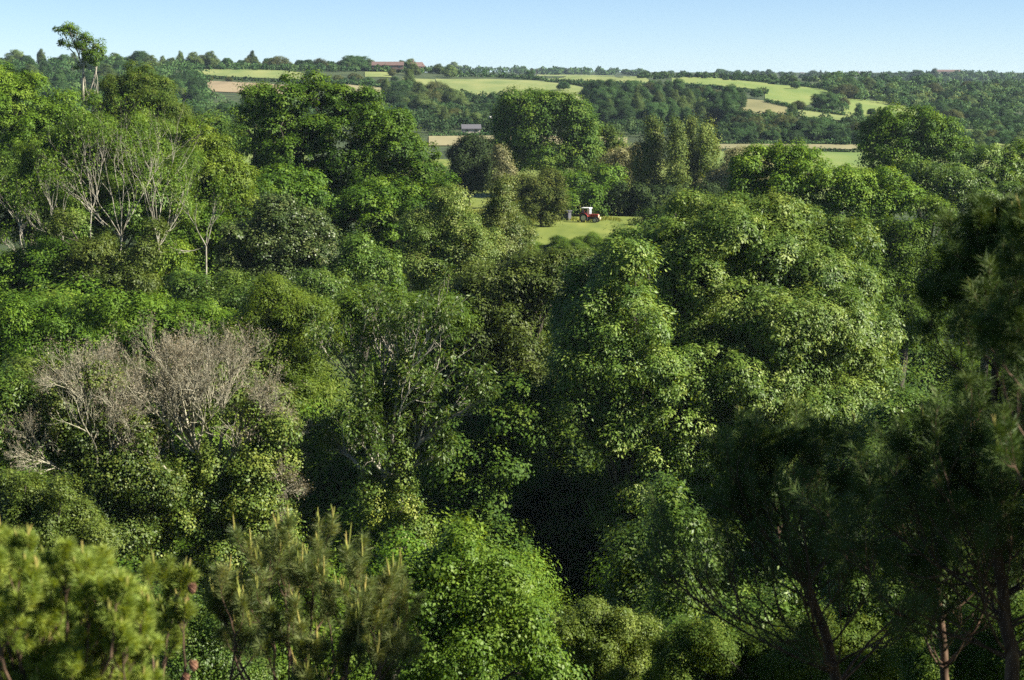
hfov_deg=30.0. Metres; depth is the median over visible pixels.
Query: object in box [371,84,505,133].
distant wood
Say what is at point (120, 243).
bare ash tree
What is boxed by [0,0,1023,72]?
sky
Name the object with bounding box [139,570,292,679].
elder bush
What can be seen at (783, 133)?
hillside tree
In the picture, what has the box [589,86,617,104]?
hillside tree
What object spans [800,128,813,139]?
hillside tree
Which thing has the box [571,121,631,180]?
oak tree
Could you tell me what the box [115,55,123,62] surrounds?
hillside tree
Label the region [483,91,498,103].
hillside tree
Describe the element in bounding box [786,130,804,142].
hillside tree
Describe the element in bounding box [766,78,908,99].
hedgerow
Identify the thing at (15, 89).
ash tree
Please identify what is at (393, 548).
elder bush
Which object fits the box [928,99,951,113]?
hillside bush
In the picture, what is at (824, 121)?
hillside tree
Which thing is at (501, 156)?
shrub
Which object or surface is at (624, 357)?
ash tree
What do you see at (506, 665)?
understorey bush
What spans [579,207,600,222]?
tractor
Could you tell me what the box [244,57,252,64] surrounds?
hillside bush
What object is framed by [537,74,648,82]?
field
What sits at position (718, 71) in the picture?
hillside tree
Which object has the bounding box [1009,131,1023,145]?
hillside tree
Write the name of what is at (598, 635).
elder bush
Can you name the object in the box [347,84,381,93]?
field
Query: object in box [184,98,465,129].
distant wood
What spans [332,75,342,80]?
hillside bush
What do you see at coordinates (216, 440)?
understorey bush
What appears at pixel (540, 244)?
field edge bush
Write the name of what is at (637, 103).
hillside tree
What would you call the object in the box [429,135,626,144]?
field
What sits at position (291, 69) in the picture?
hedgerow
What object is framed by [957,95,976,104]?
hillside tree
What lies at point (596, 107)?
hillside tree
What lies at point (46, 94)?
hillside tree
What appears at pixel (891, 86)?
hillside tree
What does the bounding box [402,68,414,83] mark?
hillside tree
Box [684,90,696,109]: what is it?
hillside tree
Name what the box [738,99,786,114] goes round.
field
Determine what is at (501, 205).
aspen tree
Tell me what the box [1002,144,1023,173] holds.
oak tree
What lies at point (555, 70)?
distant wood
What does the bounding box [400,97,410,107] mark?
hillside tree
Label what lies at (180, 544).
understorey bush
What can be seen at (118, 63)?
hillside tree
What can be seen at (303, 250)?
sycamore tree
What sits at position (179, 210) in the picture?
bare ash tree
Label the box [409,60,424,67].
farmhouse
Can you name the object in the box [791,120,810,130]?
hillside tree
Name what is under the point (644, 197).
elder bush
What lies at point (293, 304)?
ash tree
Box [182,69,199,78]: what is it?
hillside tree
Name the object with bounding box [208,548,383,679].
understorey bush
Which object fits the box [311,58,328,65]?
hillside bush
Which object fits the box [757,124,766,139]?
hillside tree
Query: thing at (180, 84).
hillside tree
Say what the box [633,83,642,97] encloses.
hillside tree
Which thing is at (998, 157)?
ash tree
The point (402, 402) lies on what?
ivy clad ash tree
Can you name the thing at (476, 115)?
hillside tree
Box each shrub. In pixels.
[487,143,519,192]
[693,145,775,200]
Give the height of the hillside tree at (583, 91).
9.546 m
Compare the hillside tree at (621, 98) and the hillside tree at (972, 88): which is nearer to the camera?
the hillside tree at (621, 98)
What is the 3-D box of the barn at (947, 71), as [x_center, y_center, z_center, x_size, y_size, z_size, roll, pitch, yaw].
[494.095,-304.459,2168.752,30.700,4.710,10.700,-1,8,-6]
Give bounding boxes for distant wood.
[0,54,225,113]
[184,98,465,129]
[203,61,645,75]
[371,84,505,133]
[583,91,865,141]
[636,70,1023,81]
[752,82,1023,105]
[818,69,1023,144]
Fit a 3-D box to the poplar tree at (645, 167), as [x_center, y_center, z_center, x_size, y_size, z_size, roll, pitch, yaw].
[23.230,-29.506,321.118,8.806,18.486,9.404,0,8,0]
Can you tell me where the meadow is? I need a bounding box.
[370,159,716,249]
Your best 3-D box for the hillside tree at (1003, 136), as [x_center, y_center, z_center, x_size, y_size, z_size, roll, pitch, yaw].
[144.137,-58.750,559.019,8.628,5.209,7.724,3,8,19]
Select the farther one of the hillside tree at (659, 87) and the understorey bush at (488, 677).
the hillside tree at (659, 87)
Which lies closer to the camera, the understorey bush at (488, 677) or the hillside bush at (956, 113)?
the understorey bush at (488, 677)
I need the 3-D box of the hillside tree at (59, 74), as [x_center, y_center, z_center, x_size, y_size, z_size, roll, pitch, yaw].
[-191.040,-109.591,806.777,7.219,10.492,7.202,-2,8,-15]
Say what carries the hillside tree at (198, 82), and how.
on the ground at (632, 139)
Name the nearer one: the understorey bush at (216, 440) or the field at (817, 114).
the understorey bush at (216, 440)
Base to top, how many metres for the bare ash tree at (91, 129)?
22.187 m
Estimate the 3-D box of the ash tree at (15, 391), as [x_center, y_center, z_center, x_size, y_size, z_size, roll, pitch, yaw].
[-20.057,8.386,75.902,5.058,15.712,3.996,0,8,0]
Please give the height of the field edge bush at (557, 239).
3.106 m
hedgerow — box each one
[200,63,379,70]
[202,73,314,82]
[308,77,394,86]
[428,129,493,135]
[453,69,545,79]
[543,76,646,84]
[562,78,592,85]
[647,71,775,82]
[664,79,769,93]
[717,138,856,143]
[722,146,862,151]
[764,98,848,115]
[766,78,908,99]
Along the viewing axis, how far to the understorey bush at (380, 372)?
166.07 m
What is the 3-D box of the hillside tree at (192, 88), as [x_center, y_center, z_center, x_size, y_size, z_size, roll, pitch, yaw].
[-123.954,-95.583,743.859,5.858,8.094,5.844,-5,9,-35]
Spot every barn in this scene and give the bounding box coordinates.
[372,62,403,68]
[936,70,959,73]
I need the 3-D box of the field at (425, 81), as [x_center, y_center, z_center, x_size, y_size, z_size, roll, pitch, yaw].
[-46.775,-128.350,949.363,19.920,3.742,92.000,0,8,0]
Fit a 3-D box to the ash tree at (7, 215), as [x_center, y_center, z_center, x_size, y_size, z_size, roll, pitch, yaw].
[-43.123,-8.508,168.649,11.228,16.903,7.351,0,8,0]
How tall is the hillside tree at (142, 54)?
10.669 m
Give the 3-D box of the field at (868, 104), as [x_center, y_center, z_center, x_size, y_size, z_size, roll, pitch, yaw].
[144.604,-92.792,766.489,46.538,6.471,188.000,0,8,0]
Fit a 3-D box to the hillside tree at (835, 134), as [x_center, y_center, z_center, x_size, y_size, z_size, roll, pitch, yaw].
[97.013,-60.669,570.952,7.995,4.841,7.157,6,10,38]
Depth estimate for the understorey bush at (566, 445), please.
116.74 m
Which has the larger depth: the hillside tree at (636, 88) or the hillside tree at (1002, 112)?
the hillside tree at (636, 88)
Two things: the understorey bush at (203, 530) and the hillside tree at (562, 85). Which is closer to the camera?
the understorey bush at (203, 530)
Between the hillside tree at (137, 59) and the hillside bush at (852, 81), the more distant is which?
the hillside tree at (137, 59)
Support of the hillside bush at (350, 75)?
on the ground at (632, 139)
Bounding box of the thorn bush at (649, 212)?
[627,202,698,225]
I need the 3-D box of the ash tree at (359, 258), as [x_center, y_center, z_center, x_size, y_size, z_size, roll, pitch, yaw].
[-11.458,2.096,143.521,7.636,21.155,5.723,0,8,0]
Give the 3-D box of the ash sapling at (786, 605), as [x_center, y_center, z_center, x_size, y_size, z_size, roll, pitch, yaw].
[6.388,9.925,53.856,5.418,6.725,2.706,0,8,0]
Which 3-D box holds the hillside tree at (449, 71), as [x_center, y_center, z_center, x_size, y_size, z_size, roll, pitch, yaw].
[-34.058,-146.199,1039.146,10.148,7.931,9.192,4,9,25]
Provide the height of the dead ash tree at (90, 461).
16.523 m
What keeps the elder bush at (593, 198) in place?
on the ground at (632, 139)
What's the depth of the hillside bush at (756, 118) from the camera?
616.71 m
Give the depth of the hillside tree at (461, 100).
710.72 m
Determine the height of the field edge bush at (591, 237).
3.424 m
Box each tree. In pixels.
[0,60,92,263]
[0,109,206,245]
[0,150,61,246]
[0,164,58,254]
[0,233,96,308]
[0,286,128,372]
[0,322,195,563]
[0,349,307,506]
[0,356,55,629]
[0,521,170,679]
[3,49,23,63]
[5,150,92,240]
[15,166,196,258]
[20,55,35,64]
[22,64,40,74]
[27,60,38,67]
[33,88,204,296]
[33,207,170,298]
[34,87,118,238]
[36,48,46,65]
[38,60,51,76]
[41,86,54,99]
[52,20,107,167]
[52,68,67,81]
[52,80,71,90]
[57,54,70,60]
[57,284,246,454]
[67,58,78,68]
[70,52,78,64]
[78,70,92,91]
[86,61,101,71]
[90,75,109,84]
[90,308,317,623]
[91,58,195,270]
[92,81,98,91]
[97,63,118,77]
[101,90,215,293]
[112,60,125,68]
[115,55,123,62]
[122,61,145,74]
[123,549,202,679]
[126,50,148,63]
[132,197,240,272]
[134,56,142,65]
[142,55,160,66]
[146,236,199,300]
[152,164,241,273]
[159,55,165,64]
[159,78,183,90]
[163,265,383,383]
[165,114,260,272]
[169,74,187,82]
[169,108,253,162]
[176,50,184,62]
[178,87,187,100]
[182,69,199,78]
[184,51,204,66]
[186,77,207,89]
[187,85,196,98]
[187,104,205,115]
[190,90,203,104]
[194,177,274,275]
[196,505,429,679]
[202,51,221,68]
[209,190,342,288]
[214,103,232,116]
[214,267,349,524]
[222,57,232,63]
[224,80,294,217]
[229,66,452,264]
[235,162,338,262]
[247,50,258,60]
[250,56,260,63]
[294,60,305,64]
[298,257,502,568]
[312,227,407,405]
[318,170,462,304]
[328,278,483,437]
[340,54,369,66]
[367,330,468,429]
[380,77,391,93]
[380,90,407,104]
[391,80,413,89]
[392,85,414,97]
[392,181,508,296]
[395,102,408,113]
[395,365,559,563]
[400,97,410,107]
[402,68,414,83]
[403,64,421,74]
[404,58,417,66]
[408,80,428,94]
[408,93,437,110]
[417,243,598,483]
[428,105,444,114]
[428,287,600,473]
[432,63,444,73]
[439,107,451,122]
[440,86,457,102]
[442,64,457,77]
[443,131,497,204]
[445,89,463,102]
[447,62,461,68]
[452,96,474,107]
[462,108,470,121]
[464,112,486,123]
[465,173,542,357]
[466,459,651,604]
[469,94,481,104]
[478,102,498,111]
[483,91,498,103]
[486,83,607,175]
[510,511,617,607]
[513,68,522,74]
[529,234,739,545]
[543,212,689,546]
[556,81,570,88]
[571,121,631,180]
[578,82,594,98]
[586,78,618,97]
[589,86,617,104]
[590,103,598,114]
[590,142,641,196]
[595,100,616,126]
[613,90,630,108]
[614,106,633,127]
[616,104,637,115]
[618,80,640,94]
[623,184,910,523]
[626,112,668,195]
[627,398,989,679]
[629,92,644,115]
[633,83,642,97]
[635,109,643,120]
[638,85,652,102]
[640,101,669,120]
[650,90,665,105]
[651,83,664,96]
[661,115,692,192]
[662,80,673,95]
[662,98,681,113]
[664,107,679,126]
[671,89,678,102]
[672,77,684,91]
[677,87,700,99]
[677,95,690,111]
[678,106,692,126]
[681,110,702,189]
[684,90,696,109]
[689,84,700,88]
[692,115,724,185]
[693,96,705,110]
[694,101,713,111]
[695,106,705,122]
[701,86,711,98]
[705,90,716,101]
[705,103,720,126]
[707,92,721,102]
[710,433,1019,623]
[714,98,722,108]
[714,130,731,143]
[715,69,724,73]
[715,99,738,123]
[719,83,740,108]
[720,137,926,231]
[725,110,751,120]
[728,121,750,131]
[730,127,749,140]
[735,87,747,109]
[744,131,758,142]
[747,121,756,131]
[749,89,763,97]
[751,70,759,73]
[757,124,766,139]
[761,109,774,118]
[761,130,781,140]
[769,125,780,132]
[780,128,789,141]
[782,118,789,128]
[783,183,1023,679]
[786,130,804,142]
[788,102,798,115]
[790,81,800,88]
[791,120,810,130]
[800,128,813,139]
[808,122,821,141]
[809,92,839,106]
[809,117,834,127]
[822,123,845,131]
[822,378,988,558]
[826,129,849,141]
[849,188,960,391]
[850,129,864,141]
[851,100,976,220]
[853,103,863,117]
[859,440,1023,679]
[861,77,876,89]
[866,108,875,114]
[882,83,896,90]
[882,86,892,97]
[898,159,1023,219]
[908,69,923,78]
[931,68,938,76]
[932,222,995,391]
[936,95,945,102]
[938,90,954,98]
[944,136,1023,204]
[946,102,964,110]
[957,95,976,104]
[959,139,977,153]
[964,82,983,90]
[967,85,977,91]
[967,129,987,141]
[967,194,1023,485]
[974,141,989,154]
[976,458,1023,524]
[977,92,987,101]
[980,136,999,146]
[991,120,1002,126]
[994,130,1017,144]
[998,96,1016,103]
[998,107,1006,117]
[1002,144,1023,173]
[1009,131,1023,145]
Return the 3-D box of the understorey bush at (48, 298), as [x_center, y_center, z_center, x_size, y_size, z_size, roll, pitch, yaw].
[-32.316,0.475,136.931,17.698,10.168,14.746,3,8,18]
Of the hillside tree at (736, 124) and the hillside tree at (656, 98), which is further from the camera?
the hillside tree at (656, 98)
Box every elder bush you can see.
[0,466,128,558]
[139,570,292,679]
[336,526,433,678]
[542,594,666,679]
[544,184,617,216]
[545,162,630,204]
[598,178,753,216]
[639,605,932,679]
[884,587,1023,679]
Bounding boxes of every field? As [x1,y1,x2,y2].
[27,127,306,204]
[198,68,319,78]
[207,81,285,93]
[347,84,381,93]
[365,72,390,76]
[403,78,434,85]
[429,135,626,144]
[436,79,583,100]
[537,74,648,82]
[672,77,767,88]
[717,144,857,148]
[717,151,1015,208]
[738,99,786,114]
[765,84,831,104]
[797,109,850,119]
[844,99,921,116]
[887,129,1013,148]
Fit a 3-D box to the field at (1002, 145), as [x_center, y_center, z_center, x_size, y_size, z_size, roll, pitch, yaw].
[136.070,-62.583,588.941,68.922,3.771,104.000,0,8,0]
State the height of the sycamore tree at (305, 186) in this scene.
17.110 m
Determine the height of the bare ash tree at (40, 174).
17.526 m
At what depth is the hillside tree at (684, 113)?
624.86 m
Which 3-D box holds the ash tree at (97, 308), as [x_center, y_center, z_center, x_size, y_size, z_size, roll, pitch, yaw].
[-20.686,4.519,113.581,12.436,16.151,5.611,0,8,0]
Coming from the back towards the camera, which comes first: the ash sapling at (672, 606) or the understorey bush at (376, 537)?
the understorey bush at (376, 537)
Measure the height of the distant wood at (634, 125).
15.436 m
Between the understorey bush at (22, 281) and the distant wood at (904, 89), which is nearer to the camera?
the understorey bush at (22, 281)
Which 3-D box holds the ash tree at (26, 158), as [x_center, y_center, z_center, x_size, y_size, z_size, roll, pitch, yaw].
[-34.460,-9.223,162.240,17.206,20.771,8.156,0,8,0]
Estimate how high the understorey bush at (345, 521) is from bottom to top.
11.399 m
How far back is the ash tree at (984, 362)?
151.04 m
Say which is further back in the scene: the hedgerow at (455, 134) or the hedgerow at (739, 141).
the hedgerow at (455, 134)
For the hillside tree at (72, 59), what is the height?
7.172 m
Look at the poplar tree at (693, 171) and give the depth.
321.10 m
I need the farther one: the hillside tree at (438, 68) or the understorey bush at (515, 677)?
the hillside tree at (438, 68)
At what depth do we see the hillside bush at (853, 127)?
585.77 m
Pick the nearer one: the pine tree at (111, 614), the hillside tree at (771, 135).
the pine tree at (111, 614)
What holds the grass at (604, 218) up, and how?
on the ground at (632, 139)
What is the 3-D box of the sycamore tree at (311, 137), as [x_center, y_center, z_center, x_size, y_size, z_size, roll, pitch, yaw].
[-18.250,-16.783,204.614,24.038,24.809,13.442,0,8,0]
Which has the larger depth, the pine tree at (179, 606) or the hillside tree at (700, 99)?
the hillside tree at (700, 99)
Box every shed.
[461,124,481,132]
[553,210,571,220]
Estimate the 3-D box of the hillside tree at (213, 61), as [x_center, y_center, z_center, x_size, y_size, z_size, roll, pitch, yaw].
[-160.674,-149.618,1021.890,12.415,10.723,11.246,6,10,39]
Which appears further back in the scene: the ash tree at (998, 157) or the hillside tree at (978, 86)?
the hillside tree at (978, 86)
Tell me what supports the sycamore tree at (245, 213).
on the ground at (632, 139)
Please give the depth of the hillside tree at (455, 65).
2313.47 m
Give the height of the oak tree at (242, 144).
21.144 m
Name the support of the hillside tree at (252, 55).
on the ground at (632, 139)
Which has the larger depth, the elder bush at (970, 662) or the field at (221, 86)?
the field at (221, 86)
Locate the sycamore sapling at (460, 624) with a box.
[374,512,589,679]
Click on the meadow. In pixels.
(570, 229)
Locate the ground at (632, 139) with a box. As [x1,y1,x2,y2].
[0,65,1023,611]
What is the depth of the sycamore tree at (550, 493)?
113.20 m
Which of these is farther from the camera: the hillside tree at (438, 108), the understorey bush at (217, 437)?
the hillside tree at (438, 108)
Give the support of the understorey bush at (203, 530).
on the ground at (632, 139)
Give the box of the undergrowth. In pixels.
[1,249,959,663]
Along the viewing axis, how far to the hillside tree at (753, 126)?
595.78 m
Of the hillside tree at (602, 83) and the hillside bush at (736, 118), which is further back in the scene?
the hillside tree at (602, 83)
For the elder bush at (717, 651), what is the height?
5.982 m
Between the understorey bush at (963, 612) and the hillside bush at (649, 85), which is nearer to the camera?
the understorey bush at (963, 612)
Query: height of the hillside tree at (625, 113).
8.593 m
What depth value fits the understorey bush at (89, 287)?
142.75 m
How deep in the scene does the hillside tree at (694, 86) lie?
870.73 m
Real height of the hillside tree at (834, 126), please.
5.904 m
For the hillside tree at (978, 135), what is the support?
on the ground at (632, 139)
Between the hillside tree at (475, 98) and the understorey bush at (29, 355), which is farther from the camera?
the hillside tree at (475, 98)
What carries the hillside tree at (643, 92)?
on the ground at (632, 139)
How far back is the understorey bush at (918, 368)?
172.24 m
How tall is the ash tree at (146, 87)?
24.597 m
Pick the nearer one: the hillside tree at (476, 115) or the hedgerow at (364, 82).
the hillside tree at (476, 115)
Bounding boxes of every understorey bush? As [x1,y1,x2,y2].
[0,282,133,363]
[0,318,73,367]
[0,341,108,470]
[0,455,131,575]
[2,510,212,633]
[8,252,49,293]
[18,259,175,358]
[59,446,232,523]
[68,533,264,645]
[71,382,203,459]
[118,403,208,459]
[132,495,308,595]
[143,653,195,678]
[153,261,224,303]
[171,435,313,545]
[185,375,316,458]
[191,363,334,449]
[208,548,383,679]
[212,348,352,427]
[287,419,482,504]
[288,407,343,464]
[288,437,368,502]
[289,442,458,547]
[293,405,367,461]
[300,519,369,555]
[303,456,535,551]
[303,460,560,594]
[308,350,358,439]
[318,604,476,679]
[350,341,433,421]
[353,330,396,358]
[415,530,548,617]
[469,607,521,678]
[471,404,605,595]
[474,655,515,679]
[489,538,577,645]
[491,627,696,679]
[552,421,716,603]
[559,547,651,609]
[599,549,767,667]
[685,462,820,567]
[690,595,771,667]
[745,507,873,618]
[840,310,980,396]
[921,347,1005,400]
[936,589,987,633]
[938,369,1012,406]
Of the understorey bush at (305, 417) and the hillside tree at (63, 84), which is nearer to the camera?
the understorey bush at (305, 417)
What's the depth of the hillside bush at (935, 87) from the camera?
900.47 m
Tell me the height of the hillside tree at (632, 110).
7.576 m
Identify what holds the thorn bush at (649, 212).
on the ground at (632, 139)
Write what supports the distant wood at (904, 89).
on the ground at (632, 139)
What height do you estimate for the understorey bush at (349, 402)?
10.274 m
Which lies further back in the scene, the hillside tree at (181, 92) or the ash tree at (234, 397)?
the hillside tree at (181, 92)
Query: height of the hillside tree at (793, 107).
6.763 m
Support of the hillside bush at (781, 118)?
on the ground at (632, 139)
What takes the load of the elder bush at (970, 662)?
on the ground at (632, 139)
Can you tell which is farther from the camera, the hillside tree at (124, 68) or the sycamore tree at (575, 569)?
the hillside tree at (124, 68)
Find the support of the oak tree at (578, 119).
on the ground at (632, 139)
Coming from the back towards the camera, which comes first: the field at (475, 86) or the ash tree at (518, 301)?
the field at (475, 86)
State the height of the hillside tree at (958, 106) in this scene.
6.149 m
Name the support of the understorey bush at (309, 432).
on the ground at (632, 139)
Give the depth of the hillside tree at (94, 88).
766.31 m
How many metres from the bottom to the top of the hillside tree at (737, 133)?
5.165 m
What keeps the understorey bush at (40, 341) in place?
on the ground at (632, 139)
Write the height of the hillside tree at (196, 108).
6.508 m
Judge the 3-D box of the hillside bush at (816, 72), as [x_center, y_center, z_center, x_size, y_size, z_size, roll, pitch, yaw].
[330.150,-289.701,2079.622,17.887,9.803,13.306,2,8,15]
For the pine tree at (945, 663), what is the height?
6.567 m
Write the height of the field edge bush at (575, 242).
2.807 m
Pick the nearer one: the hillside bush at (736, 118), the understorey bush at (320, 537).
the understorey bush at (320, 537)
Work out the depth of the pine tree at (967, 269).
17.24 m
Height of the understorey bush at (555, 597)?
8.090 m
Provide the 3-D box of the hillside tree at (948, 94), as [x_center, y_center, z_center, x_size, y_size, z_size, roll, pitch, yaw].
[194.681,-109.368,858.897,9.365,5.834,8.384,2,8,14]
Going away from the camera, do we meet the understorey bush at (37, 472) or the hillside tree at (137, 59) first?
the understorey bush at (37, 472)
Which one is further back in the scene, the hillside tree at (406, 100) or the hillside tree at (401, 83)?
the hillside tree at (401, 83)
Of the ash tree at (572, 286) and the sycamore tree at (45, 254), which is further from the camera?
the sycamore tree at (45, 254)
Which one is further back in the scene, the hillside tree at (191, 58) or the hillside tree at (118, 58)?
the hillside tree at (191, 58)
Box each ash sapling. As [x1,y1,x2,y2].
[587,505,747,662]
[629,467,717,637]
[644,576,831,666]
[817,503,1023,668]
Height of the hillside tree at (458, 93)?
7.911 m
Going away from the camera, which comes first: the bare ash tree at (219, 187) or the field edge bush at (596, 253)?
the bare ash tree at (219, 187)
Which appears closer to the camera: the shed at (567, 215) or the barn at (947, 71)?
the shed at (567, 215)
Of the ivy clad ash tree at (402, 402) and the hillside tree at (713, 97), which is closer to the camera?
the ivy clad ash tree at (402, 402)
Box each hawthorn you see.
[460,200,536,238]
[502,167,570,226]
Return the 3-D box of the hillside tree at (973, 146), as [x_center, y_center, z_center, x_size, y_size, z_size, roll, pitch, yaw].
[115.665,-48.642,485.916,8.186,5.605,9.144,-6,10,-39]
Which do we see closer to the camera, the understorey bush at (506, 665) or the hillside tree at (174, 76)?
the understorey bush at (506, 665)
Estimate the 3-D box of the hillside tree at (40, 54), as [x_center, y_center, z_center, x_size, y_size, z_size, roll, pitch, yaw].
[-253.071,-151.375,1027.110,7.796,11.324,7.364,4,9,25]
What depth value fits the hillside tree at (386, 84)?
785.83 m
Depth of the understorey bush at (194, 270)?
153.49 m
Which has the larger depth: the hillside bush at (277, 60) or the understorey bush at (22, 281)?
the hillside bush at (277, 60)
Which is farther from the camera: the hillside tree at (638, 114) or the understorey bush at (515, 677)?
the hillside tree at (638, 114)
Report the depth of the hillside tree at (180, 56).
1014.08 m
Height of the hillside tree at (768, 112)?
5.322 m
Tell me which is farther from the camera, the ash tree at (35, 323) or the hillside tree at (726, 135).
the hillside tree at (726, 135)
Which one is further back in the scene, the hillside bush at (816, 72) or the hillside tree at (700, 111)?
the hillside bush at (816, 72)
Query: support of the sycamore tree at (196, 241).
on the ground at (632, 139)
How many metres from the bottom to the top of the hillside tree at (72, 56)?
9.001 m
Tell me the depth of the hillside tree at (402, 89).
741.38 m
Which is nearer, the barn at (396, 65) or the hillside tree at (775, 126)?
the hillside tree at (775, 126)
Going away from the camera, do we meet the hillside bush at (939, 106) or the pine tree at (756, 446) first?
the pine tree at (756, 446)
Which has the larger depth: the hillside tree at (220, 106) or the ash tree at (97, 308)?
the hillside tree at (220, 106)
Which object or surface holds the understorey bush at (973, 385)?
on the ground at (632, 139)
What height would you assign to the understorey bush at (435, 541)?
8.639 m
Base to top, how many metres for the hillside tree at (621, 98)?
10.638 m
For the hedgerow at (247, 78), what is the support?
on the ground at (632, 139)
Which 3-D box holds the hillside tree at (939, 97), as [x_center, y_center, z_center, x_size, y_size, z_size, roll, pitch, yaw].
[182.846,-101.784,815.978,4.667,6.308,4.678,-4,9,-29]
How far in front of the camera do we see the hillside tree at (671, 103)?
656.47 m
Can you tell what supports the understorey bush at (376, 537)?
on the ground at (632, 139)
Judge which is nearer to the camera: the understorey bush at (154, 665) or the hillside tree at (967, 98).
the understorey bush at (154, 665)
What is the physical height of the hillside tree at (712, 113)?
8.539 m
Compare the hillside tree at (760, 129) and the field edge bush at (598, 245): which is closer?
the field edge bush at (598, 245)
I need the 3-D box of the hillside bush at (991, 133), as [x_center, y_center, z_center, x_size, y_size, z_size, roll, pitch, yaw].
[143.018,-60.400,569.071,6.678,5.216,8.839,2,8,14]
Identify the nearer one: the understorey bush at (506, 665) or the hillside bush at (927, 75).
the understorey bush at (506, 665)
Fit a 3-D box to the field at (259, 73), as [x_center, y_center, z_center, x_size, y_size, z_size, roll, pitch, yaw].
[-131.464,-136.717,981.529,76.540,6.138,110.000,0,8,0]
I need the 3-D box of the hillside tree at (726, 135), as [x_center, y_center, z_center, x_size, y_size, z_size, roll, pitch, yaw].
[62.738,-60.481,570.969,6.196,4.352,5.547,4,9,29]
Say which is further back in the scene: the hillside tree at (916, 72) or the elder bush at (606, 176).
the hillside tree at (916, 72)
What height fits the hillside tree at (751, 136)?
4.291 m
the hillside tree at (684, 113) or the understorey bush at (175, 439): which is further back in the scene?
the hillside tree at (684, 113)
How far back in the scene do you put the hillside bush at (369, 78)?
874.68 m
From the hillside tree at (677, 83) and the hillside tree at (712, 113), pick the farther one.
the hillside tree at (677, 83)
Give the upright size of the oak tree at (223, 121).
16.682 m
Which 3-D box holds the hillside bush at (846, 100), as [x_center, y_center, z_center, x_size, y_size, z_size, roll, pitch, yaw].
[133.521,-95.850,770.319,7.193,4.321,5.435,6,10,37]
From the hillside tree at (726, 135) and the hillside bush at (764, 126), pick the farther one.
the hillside bush at (764, 126)
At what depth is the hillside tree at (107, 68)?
839.89 m
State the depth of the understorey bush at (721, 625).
64.76 m
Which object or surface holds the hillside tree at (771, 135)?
on the ground at (632, 139)
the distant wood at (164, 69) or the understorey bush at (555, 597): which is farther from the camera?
the distant wood at (164, 69)
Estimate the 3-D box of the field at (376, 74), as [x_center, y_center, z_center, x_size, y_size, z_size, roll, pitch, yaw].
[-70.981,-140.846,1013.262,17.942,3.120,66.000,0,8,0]
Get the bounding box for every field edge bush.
[536,241,546,249]
[544,235,581,252]
[554,238,595,252]
[573,231,603,247]
[588,232,617,248]
[589,246,614,257]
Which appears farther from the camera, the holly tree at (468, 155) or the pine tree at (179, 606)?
the holly tree at (468, 155)
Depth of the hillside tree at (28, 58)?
1020.47 m
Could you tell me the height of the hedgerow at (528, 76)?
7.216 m
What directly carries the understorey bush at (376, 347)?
on the ground at (632, 139)
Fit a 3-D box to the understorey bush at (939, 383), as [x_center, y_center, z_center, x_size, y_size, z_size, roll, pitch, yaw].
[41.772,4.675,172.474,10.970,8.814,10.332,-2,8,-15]
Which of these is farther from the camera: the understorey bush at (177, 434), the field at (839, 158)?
the field at (839, 158)
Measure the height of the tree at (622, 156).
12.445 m
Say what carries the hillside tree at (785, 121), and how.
on the ground at (632, 139)
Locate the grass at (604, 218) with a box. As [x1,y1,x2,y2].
[432,209,622,248]
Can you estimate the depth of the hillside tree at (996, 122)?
623.99 m
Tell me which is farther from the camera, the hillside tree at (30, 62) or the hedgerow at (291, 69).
the hedgerow at (291, 69)
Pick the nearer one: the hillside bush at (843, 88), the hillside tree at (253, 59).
the hillside bush at (843, 88)
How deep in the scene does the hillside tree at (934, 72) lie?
1958.59 m
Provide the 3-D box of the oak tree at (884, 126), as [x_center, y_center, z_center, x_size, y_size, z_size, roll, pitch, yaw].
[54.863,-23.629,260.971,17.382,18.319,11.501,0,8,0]
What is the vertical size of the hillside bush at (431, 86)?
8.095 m
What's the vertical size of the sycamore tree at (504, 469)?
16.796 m
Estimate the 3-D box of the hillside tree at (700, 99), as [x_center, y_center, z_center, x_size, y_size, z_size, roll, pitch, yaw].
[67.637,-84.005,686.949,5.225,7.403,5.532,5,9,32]
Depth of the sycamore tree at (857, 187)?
188.08 m
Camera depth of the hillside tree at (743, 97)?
723.22 m
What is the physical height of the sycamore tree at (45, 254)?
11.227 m
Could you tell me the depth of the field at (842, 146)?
561.05 m
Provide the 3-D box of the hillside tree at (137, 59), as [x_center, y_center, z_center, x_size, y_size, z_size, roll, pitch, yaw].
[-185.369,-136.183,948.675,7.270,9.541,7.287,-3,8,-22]
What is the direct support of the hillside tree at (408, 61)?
on the ground at (632, 139)
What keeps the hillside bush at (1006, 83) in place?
on the ground at (632, 139)
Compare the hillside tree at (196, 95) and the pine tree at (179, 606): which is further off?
the hillside tree at (196, 95)
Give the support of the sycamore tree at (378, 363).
on the ground at (632, 139)
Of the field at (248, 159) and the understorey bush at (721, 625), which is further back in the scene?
the field at (248, 159)
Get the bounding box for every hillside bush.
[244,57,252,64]
[267,55,290,65]
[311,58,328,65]
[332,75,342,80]
[347,73,359,78]
[357,77,376,81]
[387,69,395,75]
[424,81,450,91]
[425,90,443,101]
[448,107,462,114]
[643,82,654,91]
[728,115,745,123]
[746,116,764,124]
[754,124,772,131]
[771,115,801,125]
[794,100,806,109]
[807,70,821,77]
[833,83,859,97]
[836,76,863,84]
[838,97,849,104]
[847,121,862,130]
[907,73,937,85]
[925,82,944,93]
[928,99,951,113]
[941,109,964,118]
[962,106,990,121]
[974,101,1001,109]
[984,129,998,136]
[1000,79,1017,86]
[1000,114,1023,126]
[1016,115,1023,122]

